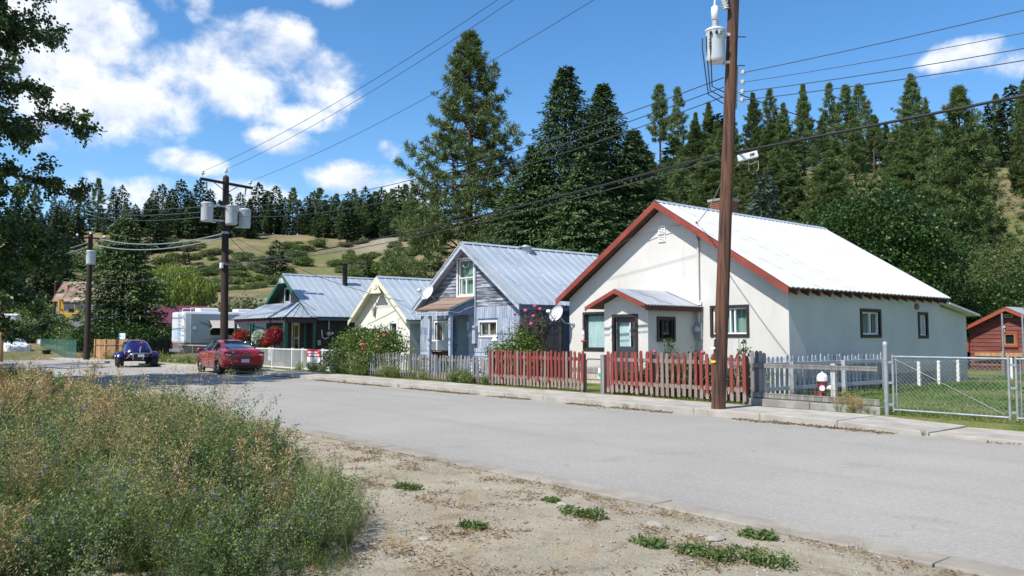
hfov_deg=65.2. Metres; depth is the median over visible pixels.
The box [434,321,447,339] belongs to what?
window
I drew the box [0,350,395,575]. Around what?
weeds
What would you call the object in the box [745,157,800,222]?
pine tree
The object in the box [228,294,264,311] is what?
bush
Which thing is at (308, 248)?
shrub
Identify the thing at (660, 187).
pine tree
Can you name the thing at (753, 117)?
pine tree
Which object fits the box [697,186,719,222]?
overhead wire
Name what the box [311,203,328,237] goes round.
fir tree
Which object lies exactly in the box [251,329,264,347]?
flower basket
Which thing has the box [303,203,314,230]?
fir tree
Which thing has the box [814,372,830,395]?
fire hydrant
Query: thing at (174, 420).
tall weed
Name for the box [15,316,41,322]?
bush
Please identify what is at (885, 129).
pine tree
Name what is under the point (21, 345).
white car
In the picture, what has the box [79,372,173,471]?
tall weed
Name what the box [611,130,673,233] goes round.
spruce tree
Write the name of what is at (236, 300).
bush
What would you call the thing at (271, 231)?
fir tree
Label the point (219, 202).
fir tree
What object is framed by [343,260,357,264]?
shrub
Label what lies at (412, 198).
pine tree
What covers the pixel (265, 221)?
pine tree
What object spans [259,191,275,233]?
pine tree
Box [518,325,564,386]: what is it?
trellis
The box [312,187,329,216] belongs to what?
pine tree
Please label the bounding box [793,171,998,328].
maple tree
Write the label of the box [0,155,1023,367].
ground
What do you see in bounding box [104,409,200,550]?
tall weed
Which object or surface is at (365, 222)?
fir tree
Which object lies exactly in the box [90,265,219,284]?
overhead wire
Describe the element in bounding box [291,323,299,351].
window
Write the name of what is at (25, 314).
shrub
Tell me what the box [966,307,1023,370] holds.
red shed
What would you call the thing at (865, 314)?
window
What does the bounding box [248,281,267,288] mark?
shrub
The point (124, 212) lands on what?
pine tree
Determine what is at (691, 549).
weed tuft
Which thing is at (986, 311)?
shrub
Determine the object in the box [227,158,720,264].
overhead wire
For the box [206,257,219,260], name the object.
shrub
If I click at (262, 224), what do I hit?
fir tree
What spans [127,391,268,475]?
tall weed
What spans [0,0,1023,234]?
sky
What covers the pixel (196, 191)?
fir tree
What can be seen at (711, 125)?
fir tree
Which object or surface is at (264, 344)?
flower basket
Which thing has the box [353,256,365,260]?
shrub
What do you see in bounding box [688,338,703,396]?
rose shoot
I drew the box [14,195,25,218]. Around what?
fir tree
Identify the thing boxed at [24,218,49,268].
fir tree
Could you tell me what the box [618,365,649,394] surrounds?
rose bush
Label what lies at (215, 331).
window
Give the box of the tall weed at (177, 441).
[124,383,225,493]
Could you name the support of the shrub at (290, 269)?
on the ground at (261, 242)
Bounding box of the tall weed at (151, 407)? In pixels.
[103,385,244,510]
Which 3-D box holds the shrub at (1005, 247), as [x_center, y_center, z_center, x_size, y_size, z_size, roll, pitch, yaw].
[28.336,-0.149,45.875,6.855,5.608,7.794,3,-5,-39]
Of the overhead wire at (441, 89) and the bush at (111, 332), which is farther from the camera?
the bush at (111, 332)
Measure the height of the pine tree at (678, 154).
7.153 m
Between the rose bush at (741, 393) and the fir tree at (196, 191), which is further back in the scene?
the fir tree at (196, 191)
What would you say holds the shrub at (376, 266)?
on the ground at (261, 242)
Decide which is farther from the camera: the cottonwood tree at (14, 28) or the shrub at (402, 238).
the shrub at (402, 238)
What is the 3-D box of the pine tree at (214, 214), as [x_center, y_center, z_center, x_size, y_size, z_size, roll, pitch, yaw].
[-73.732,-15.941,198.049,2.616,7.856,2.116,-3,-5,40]
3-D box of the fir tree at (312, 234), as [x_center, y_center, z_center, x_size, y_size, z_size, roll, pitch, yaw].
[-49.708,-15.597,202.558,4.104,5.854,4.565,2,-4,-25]
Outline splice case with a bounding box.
[734,151,758,174]
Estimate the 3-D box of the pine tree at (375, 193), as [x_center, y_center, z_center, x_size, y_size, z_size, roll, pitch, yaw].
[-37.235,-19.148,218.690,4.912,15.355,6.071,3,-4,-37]
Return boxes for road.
[0,360,1023,569]
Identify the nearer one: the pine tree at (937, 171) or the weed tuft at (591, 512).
the weed tuft at (591, 512)
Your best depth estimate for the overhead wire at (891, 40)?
13.92 m
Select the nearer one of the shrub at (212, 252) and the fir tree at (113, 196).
the shrub at (212, 252)
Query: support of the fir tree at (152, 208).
on the ground at (261, 242)
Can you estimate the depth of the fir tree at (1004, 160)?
76.89 m
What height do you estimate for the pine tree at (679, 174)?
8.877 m
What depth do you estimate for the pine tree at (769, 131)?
70.42 m
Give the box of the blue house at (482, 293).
[411,241,598,379]
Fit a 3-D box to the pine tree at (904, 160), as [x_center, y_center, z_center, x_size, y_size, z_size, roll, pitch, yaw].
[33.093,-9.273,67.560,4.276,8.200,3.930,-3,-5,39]
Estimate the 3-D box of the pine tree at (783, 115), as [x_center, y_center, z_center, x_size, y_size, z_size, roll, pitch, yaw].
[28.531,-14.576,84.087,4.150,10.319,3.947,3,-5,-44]
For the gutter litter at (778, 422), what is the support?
on the road
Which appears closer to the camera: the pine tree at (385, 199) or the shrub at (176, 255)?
the shrub at (176, 255)
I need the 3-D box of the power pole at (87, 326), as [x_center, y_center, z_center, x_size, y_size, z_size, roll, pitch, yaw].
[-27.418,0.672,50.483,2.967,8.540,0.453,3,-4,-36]
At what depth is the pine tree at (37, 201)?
195.80 m
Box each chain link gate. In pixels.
[888,354,1011,419]
[1010,357,1023,420]
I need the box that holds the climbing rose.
[500,304,562,344]
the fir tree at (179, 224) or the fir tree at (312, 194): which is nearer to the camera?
the fir tree at (179, 224)
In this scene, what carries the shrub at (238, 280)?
on the ground at (261, 242)
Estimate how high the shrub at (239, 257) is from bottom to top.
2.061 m
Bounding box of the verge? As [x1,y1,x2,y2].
[21,408,970,575]
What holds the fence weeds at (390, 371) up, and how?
on the yard at (992, 425)
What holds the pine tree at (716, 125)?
on the ground at (261, 242)
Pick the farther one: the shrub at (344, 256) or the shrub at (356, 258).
the shrub at (344, 256)
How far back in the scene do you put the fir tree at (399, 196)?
210.93 m
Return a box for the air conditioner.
[427,340,447,357]
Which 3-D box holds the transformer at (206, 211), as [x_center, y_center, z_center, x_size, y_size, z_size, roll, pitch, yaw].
[-14.210,-3.556,37.460,0.695,0.935,0.576,1,-4,-18]
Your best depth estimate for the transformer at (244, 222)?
38.19 m
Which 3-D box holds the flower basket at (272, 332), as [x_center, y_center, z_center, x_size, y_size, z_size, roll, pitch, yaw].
[-11.336,2.792,38.184,1.022,1.962,1.010,3,-5,-39]
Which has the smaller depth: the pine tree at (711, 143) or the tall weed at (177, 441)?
the tall weed at (177, 441)
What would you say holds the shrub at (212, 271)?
on the ground at (261, 242)
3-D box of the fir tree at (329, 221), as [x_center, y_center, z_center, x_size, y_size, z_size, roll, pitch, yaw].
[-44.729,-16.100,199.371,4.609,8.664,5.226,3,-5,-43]
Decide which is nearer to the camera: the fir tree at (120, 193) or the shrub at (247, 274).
the shrub at (247, 274)
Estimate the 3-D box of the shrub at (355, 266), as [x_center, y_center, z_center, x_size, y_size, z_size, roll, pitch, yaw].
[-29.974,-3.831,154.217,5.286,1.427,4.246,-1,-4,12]
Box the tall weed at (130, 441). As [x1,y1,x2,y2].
[77,374,215,470]
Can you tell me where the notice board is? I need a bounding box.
[307,349,319,362]
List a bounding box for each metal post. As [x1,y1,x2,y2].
[1001,313,1005,374]
[1021,313,1023,373]
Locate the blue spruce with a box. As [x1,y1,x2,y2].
[743,170,788,220]
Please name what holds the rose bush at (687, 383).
on the yard at (992, 425)
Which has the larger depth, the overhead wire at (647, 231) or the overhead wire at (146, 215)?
the overhead wire at (146, 215)
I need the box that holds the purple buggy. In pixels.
[113,340,158,366]
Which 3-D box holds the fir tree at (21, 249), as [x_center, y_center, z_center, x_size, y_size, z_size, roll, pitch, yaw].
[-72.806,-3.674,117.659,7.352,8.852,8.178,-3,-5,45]
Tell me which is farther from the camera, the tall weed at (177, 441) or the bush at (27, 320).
the bush at (27, 320)
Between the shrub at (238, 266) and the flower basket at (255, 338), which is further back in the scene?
the shrub at (238, 266)
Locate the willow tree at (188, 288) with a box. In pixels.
[127,262,217,313]
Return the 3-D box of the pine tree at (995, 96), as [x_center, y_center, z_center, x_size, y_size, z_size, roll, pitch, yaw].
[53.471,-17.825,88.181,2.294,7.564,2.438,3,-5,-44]
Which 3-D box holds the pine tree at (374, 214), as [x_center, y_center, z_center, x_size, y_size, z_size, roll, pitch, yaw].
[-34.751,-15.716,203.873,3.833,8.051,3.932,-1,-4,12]
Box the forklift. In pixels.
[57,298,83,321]
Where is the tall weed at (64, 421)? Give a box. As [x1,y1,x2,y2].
[49,396,103,476]
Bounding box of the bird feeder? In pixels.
[581,311,585,341]
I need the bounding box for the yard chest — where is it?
[268,346,279,355]
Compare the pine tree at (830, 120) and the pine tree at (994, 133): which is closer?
the pine tree at (994, 133)
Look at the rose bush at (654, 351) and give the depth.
19.36 m
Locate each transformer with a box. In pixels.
[85,250,96,264]
[201,202,216,222]
[225,206,237,225]
[235,208,250,227]
[702,0,729,103]
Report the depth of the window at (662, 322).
21.36 m
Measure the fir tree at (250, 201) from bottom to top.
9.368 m
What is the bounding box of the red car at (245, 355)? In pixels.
[197,339,263,373]
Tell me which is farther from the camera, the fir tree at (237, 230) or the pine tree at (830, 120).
the fir tree at (237, 230)
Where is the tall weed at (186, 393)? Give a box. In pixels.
[151,350,227,456]
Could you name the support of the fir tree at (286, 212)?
on the ground at (261, 242)
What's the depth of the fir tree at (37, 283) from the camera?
105.00 m
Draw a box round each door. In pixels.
[455,318,465,370]
[616,317,634,388]
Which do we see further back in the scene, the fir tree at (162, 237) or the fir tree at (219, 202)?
the fir tree at (219, 202)
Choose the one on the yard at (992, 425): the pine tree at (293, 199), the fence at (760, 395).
the fence at (760, 395)
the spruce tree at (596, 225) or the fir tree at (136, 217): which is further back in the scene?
the fir tree at (136, 217)
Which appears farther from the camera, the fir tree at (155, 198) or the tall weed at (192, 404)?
the fir tree at (155, 198)
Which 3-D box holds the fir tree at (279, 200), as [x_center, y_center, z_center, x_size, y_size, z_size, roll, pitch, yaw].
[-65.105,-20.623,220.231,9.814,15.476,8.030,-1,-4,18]
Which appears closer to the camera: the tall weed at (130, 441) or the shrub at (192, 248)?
the tall weed at (130, 441)
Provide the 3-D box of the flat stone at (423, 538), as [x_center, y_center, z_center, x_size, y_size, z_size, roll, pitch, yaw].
[-0.660,1.884,6.004,0.096,0.032,0.078,-3,-4,36]
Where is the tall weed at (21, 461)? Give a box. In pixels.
[0,403,79,513]
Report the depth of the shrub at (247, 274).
142.84 m
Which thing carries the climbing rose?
attached to the trellis
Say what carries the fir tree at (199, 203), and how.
on the ground at (261, 242)
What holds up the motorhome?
on the yard at (992, 425)
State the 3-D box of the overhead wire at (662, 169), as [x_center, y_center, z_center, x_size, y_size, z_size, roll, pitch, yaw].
[-4.677,-1.846,27.016,0.049,0.499,27.977,3,-5,-40]
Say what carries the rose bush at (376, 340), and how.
on the yard at (992, 425)
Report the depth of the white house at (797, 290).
22.36 m
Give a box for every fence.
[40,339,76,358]
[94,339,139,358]
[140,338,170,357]
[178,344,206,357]
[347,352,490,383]
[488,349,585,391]
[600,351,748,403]
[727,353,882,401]
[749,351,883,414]
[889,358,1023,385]
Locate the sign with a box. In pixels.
[119,333,125,338]
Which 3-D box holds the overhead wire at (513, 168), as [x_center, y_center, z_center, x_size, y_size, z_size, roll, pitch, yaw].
[-4.383,-3.477,27.274,0.021,1.262,27.944,3,-4,-38]
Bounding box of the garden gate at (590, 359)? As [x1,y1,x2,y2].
[586,358,599,389]
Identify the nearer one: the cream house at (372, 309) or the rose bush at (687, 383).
the rose bush at (687, 383)
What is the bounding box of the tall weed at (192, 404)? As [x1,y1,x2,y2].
[131,360,262,457]
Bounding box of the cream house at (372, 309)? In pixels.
[348,276,431,369]
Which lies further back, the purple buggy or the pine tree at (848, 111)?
the pine tree at (848, 111)
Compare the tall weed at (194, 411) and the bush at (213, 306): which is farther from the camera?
the bush at (213, 306)
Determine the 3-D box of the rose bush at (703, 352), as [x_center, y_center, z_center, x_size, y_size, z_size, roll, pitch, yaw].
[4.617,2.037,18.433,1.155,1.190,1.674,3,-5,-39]
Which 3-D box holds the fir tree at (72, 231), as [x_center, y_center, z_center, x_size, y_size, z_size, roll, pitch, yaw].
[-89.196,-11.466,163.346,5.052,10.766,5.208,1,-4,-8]
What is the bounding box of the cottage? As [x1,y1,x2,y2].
[145,305,218,330]
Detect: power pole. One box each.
[70,232,105,359]
[200,169,252,339]
[710,0,745,408]
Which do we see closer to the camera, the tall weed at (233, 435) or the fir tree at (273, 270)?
the tall weed at (233, 435)
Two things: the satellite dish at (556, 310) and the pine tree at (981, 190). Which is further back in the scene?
the pine tree at (981, 190)
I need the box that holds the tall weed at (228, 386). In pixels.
[161,369,247,451]
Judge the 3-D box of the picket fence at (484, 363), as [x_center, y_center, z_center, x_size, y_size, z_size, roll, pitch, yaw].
[-3.485,2.741,27.659,0.184,0.975,9.109,3,-5,-39]
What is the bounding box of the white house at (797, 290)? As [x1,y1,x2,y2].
[555,195,980,393]
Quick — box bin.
[42,350,50,353]
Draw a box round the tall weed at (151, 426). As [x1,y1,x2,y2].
[120,389,191,479]
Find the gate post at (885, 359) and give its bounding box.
[882,341,889,414]
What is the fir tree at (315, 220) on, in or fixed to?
on the ground at (261, 242)
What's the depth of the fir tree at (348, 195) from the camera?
213.99 m
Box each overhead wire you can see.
[60,197,197,209]
[61,199,215,215]
[68,205,213,220]
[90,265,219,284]
[94,237,221,249]
[99,234,221,244]
[204,0,496,170]
[221,77,723,205]
[224,153,720,263]
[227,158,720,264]
[228,0,512,168]
[229,237,314,309]
[230,234,403,301]
[230,260,457,266]
[238,97,721,216]
[252,0,592,180]
[268,87,723,210]
[616,225,677,246]
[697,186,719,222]
[735,94,1023,153]
[739,94,1023,165]
[744,10,1023,72]
[744,48,1023,91]
[744,60,1023,99]
[747,33,1022,81]
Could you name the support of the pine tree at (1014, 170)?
on the ground at (261, 242)
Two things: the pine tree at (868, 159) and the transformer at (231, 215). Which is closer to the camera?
the transformer at (231, 215)
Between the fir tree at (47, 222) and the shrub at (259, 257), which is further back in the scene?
the fir tree at (47, 222)
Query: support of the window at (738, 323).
in the white house at (797, 290)
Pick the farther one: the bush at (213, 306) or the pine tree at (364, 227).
the pine tree at (364, 227)
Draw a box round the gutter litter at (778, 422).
[237,373,1019,443]
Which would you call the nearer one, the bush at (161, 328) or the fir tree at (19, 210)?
the bush at (161, 328)
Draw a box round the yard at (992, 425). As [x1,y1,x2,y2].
[76,356,1023,430]
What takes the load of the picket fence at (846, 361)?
on the yard at (992, 425)
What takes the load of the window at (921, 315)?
in the white house at (797, 290)
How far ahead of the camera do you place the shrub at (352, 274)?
127.44 m
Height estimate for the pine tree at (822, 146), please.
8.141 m
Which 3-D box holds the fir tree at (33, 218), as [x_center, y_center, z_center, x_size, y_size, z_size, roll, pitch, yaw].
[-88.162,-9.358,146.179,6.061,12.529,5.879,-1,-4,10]
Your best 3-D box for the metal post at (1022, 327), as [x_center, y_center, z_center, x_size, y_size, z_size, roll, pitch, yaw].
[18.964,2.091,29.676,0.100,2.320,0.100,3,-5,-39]
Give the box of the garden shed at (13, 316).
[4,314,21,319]
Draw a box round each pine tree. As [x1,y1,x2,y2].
[27,186,45,216]
[57,211,66,234]
[85,178,112,227]
[115,203,129,228]
[212,209,217,236]
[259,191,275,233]
[260,214,268,230]
[286,187,298,233]
[311,215,321,234]
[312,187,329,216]
[318,211,329,238]
[329,193,340,214]
[333,200,349,235]
[346,206,359,236]
[349,188,358,218]
[355,198,364,211]
[358,202,375,237]
[368,194,377,238]
[372,190,381,213]
[373,211,378,238]
[376,29,531,278]
[379,193,390,224]
[381,189,401,234]
[397,184,413,233]
[399,201,411,230]
[401,189,420,222]
[646,82,674,162]
[646,170,670,201]
[647,151,658,169]
[647,167,671,201]
[656,164,679,202]
[663,157,675,180]
[664,85,689,151]
[668,119,710,197]
[668,164,686,199]
[671,156,695,202]
[672,144,683,161]
[674,150,683,163]
[682,146,745,213]
[687,112,707,147]
[696,127,751,204]
[700,102,714,142]
[705,120,721,143]
[706,138,714,147]
[734,119,751,192]
[734,122,813,214]
[734,147,754,202]
[739,92,762,170]
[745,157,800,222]
[747,122,811,217]
[754,150,807,222]
[759,88,778,136]
[775,102,804,164]
[787,150,865,229]
[791,84,819,170]
[800,184,831,227]
[807,118,831,187]
[816,81,844,140]
[826,84,870,167]
[830,140,861,194]
[831,118,881,229]
[836,169,862,215]
[839,84,884,148]
[852,138,872,172]
[863,114,879,172]
[866,117,884,169]
[869,129,925,205]
[872,129,885,170]
[877,124,891,170]
[880,131,927,217]
[886,73,929,150]
[894,121,916,151]
[902,129,943,209]
[914,83,1023,281]
[921,99,938,134]
[921,125,978,225]
[922,115,940,160]
[938,178,976,240]
[975,128,1001,171]
[988,92,1007,141]
[988,123,1001,160]
[998,79,1023,156]
[1004,132,1023,192]
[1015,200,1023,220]
[1017,154,1023,198]
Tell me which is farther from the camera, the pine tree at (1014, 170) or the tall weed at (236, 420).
the pine tree at (1014, 170)
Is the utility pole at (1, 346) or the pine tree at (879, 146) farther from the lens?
the pine tree at (879, 146)
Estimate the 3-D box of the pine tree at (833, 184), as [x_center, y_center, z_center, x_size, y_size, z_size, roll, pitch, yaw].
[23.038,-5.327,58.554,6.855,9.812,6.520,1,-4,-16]
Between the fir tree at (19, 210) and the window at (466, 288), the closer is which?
the window at (466, 288)
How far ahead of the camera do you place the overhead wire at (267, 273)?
38.70 m
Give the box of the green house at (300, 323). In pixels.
[232,263,374,366]
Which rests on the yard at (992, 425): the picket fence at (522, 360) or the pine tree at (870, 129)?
the picket fence at (522, 360)
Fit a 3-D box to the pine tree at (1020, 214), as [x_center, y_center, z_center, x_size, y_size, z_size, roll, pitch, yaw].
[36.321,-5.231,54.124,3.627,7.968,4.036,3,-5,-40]
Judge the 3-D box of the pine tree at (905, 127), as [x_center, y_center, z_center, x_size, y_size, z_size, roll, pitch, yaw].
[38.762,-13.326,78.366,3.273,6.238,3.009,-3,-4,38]
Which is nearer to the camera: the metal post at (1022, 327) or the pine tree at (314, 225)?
the metal post at (1022, 327)
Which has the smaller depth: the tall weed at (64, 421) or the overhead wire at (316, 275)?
the tall weed at (64, 421)
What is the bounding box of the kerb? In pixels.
[62,383,1023,575]
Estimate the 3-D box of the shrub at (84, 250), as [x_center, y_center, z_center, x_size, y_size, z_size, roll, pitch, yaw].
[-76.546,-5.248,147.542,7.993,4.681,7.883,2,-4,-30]
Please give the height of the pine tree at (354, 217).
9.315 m
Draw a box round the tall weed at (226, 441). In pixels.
[134,374,262,490]
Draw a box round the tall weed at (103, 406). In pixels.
[70,374,135,469]
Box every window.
[210,323,233,334]
[272,325,282,346]
[284,288,290,302]
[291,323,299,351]
[388,321,397,345]
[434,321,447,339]
[456,257,474,296]
[478,320,497,336]
[582,312,604,350]
[657,316,675,341]
[710,304,749,336]
[860,308,881,337]
[918,312,928,337]
[1001,331,1017,346]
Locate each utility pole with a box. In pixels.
[0,312,3,361]
[53,281,56,314]
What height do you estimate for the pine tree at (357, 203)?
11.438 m
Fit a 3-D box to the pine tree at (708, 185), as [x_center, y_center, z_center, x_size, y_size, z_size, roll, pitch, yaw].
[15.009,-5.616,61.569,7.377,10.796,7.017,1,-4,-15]
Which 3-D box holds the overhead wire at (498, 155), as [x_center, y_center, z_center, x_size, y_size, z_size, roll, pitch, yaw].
[-4.687,-3.918,27.053,0.021,1.288,27.973,3,-5,-40]
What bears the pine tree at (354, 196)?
on the ground at (261, 242)
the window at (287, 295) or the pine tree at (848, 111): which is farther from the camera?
the pine tree at (848, 111)
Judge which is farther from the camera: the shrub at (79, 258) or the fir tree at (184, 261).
the fir tree at (184, 261)
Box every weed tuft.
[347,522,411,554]
[392,481,424,491]
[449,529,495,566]
[457,517,489,530]
[458,483,479,510]
[540,496,562,503]
[557,504,611,521]
[625,533,670,549]
[671,538,737,564]
[727,542,811,571]
[736,525,780,541]
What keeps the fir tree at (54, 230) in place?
on the ground at (261, 242)
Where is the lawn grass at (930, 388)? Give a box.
[680,374,1023,424]
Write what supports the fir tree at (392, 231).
on the ground at (261, 242)
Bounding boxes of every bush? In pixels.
[4,319,51,338]
[9,321,47,342]
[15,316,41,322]
[23,311,75,328]
[32,325,74,340]
[52,329,74,339]
[66,323,122,352]
[73,319,148,352]
[114,320,171,347]
[129,321,171,348]
[192,301,247,310]
[207,286,263,311]
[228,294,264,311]
[318,321,414,375]
[479,324,552,383]
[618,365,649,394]
[638,349,692,396]
[659,359,710,397]
[680,351,741,397]
[709,355,775,400]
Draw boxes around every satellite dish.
[417,285,437,300]
[546,306,574,325]
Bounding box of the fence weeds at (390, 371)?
[80,348,1023,552]
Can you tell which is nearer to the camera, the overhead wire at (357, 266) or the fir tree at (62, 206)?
the overhead wire at (357, 266)
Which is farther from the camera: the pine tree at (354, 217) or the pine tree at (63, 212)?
the pine tree at (354, 217)
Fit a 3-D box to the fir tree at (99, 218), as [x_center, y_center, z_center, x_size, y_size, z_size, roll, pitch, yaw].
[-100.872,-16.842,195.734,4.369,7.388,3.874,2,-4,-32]
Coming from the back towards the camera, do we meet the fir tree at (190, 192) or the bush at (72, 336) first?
the fir tree at (190, 192)
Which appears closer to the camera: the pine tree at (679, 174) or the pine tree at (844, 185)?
the pine tree at (844, 185)
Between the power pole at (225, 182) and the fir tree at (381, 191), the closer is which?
the power pole at (225, 182)
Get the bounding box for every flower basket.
[232,329,249,341]
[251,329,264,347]
[260,337,271,362]
[264,326,282,349]
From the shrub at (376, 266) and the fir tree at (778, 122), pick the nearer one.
the fir tree at (778, 122)
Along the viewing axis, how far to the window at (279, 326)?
42.65 m
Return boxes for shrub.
[4,294,24,313]
[11,297,53,318]
[12,273,49,292]
[66,251,99,270]
[71,241,87,249]
[77,246,105,263]
[150,255,181,267]
[162,238,187,250]
[165,252,181,260]
[179,244,199,251]
[186,252,203,260]
[188,241,204,246]
[197,266,220,275]
[198,251,208,256]
[201,248,220,255]
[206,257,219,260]
[208,262,220,268]
[210,277,220,283]
[212,283,230,292]
[220,270,252,275]
[229,251,254,259]
[229,263,247,271]
[229,277,246,284]
[229,284,247,290]
[233,253,249,260]
[240,277,256,281]
[245,262,261,269]
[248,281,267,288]
[249,274,267,280]
[250,255,273,263]
[254,267,267,273]
[263,277,278,284]
[279,256,292,261]
[279,267,296,273]
[280,241,295,249]
[289,244,303,250]
[291,255,314,265]
[292,250,310,257]
[300,244,316,251]
[311,236,327,247]
[323,258,343,266]
[337,242,354,246]
[339,252,358,259]
[341,271,363,276]
[342,266,361,272]
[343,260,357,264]
[344,255,355,261]
[347,264,364,268]
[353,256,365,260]
[357,237,369,242]
[357,259,374,264]
[358,252,378,259]
[367,262,392,275]
[387,243,403,247]
[392,247,407,251]
[397,235,408,241]
[400,246,420,256]
[940,246,1023,334]
[953,237,1023,295]
[957,263,1023,359]
[962,270,1015,306]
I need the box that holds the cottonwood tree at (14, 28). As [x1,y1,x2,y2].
[0,0,109,344]
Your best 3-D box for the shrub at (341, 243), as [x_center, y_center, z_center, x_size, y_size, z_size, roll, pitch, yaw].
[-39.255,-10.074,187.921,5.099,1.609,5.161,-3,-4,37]
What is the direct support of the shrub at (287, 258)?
on the ground at (261, 242)
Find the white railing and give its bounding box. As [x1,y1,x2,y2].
[256,347,342,373]
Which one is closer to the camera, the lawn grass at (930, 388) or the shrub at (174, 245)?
the lawn grass at (930, 388)
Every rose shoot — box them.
[663,338,679,394]
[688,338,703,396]
[734,334,751,360]
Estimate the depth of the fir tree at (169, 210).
192.83 m
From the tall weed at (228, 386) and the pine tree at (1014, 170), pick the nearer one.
the tall weed at (228, 386)
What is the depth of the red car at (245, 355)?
33.57 m
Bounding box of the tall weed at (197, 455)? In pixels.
[142,393,280,477]
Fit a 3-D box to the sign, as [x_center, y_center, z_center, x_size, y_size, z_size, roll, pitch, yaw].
[-25.239,3.768,51.791,0.600,1.680,0.078,-2,-4,26]
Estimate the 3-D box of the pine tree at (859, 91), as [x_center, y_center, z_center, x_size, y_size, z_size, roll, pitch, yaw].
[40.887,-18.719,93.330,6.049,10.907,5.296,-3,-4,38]
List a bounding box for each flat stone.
[418,536,429,540]
[557,502,567,505]
[646,521,662,526]
[702,535,725,541]
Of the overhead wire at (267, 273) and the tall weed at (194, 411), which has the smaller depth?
the tall weed at (194, 411)
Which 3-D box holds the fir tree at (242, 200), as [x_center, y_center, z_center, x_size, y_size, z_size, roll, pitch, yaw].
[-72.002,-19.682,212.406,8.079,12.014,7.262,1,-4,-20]
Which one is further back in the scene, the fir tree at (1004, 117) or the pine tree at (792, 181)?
the fir tree at (1004, 117)
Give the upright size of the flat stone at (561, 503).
0.032 m
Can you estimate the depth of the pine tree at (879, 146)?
83.56 m
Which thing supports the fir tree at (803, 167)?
on the ground at (261, 242)
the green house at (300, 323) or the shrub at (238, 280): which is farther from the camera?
the shrub at (238, 280)
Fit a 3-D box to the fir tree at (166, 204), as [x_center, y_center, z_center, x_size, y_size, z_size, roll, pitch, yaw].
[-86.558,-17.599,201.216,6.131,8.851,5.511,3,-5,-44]
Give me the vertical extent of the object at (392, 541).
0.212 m
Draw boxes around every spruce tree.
[48,216,183,349]
[471,143,585,251]
[479,64,639,252]
[480,187,528,245]
[534,154,621,254]
[559,82,665,252]
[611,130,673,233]
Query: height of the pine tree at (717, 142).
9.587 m
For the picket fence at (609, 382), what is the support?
on the yard at (992, 425)
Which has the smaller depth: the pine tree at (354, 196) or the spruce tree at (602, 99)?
the spruce tree at (602, 99)
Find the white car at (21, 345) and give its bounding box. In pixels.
[3,339,30,351]
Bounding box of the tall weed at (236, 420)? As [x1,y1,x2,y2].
[198,390,277,468]
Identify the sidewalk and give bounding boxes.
[52,357,1023,444]
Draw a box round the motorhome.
[169,308,264,352]
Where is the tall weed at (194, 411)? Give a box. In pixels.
[160,367,234,448]
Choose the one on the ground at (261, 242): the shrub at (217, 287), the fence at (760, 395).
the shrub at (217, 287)
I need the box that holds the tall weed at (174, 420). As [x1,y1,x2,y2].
[111,377,244,485]
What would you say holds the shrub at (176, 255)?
on the ground at (261, 242)
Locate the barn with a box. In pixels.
[51,281,134,326]
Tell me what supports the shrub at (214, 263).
on the ground at (261, 242)
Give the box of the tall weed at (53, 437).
[3,398,140,497]
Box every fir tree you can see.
[0,212,23,257]
[6,236,41,275]
[9,198,26,237]
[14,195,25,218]
[20,203,37,243]
[23,228,75,282]
[23,253,61,302]
[23,284,35,295]
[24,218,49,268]
[39,213,46,231]
[39,252,78,291]
[39,290,50,307]
[42,210,51,226]
[45,206,71,246]
[48,195,58,223]
[49,200,64,229]
[58,199,73,227]
[62,216,69,235]
[66,207,87,250]
[73,192,98,229]
[76,215,87,233]
[90,205,108,231]
[99,216,108,234]
[104,187,121,226]
[109,185,132,224]
[129,203,143,233]
[139,198,153,232]
[140,211,154,234]
[141,204,161,234]
[142,214,169,251]
[144,189,160,216]
[147,210,181,243]
[154,183,169,213]
[159,179,193,232]
[160,189,178,216]
[162,201,170,219]
[162,207,174,235]
[168,206,177,234]
[173,207,186,236]
[176,198,205,238]
[179,248,192,264]
[184,191,193,209]
[190,179,212,214]
[190,209,208,237]
[192,199,212,235]
[200,200,221,235]
[203,188,216,208]
[213,213,231,238]
[216,200,221,221]
[229,194,233,204]
[230,192,246,231]
[234,214,244,236]
[240,210,258,238]
[245,199,257,226]
[246,182,268,232]
[252,208,261,233]
[259,212,266,233]
[259,239,293,276]
[261,202,276,233]
[263,186,288,232]
[266,209,279,233]
[270,202,287,234]
[276,196,291,234]
[281,212,294,234]
[291,199,304,230]
[294,211,307,234]
[295,195,313,234]
[300,205,314,234]
[303,190,318,234]
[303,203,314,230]
[307,221,320,235]
[308,207,324,232]
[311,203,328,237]
[324,206,337,237]
[327,197,335,230]
[332,200,360,242]
[334,191,351,232]
[350,212,362,237]
[357,186,377,238]
[357,256,377,277]
[358,204,374,238]
[365,212,377,238]
[372,211,385,238]
[374,187,393,236]
[377,210,391,236]
[380,185,404,237]
[390,211,402,236]
[414,191,429,236]
[659,137,680,165]
[677,177,697,204]
[702,113,722,140]
[752,120,811,188]
[789,138,813,199]
[981,104,1001,141]
[985,84,1022,158]
[993,128,1014,167]
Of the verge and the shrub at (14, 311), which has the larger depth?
the shrub at (14, 311)
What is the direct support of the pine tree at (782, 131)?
on the ground at (261, 242)
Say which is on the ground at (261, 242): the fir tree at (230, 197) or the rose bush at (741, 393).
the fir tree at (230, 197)
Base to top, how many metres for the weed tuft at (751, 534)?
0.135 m
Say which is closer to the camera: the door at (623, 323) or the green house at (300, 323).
the door at (623, 323)
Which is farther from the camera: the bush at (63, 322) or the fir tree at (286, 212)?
the fir tree at (286, 212)

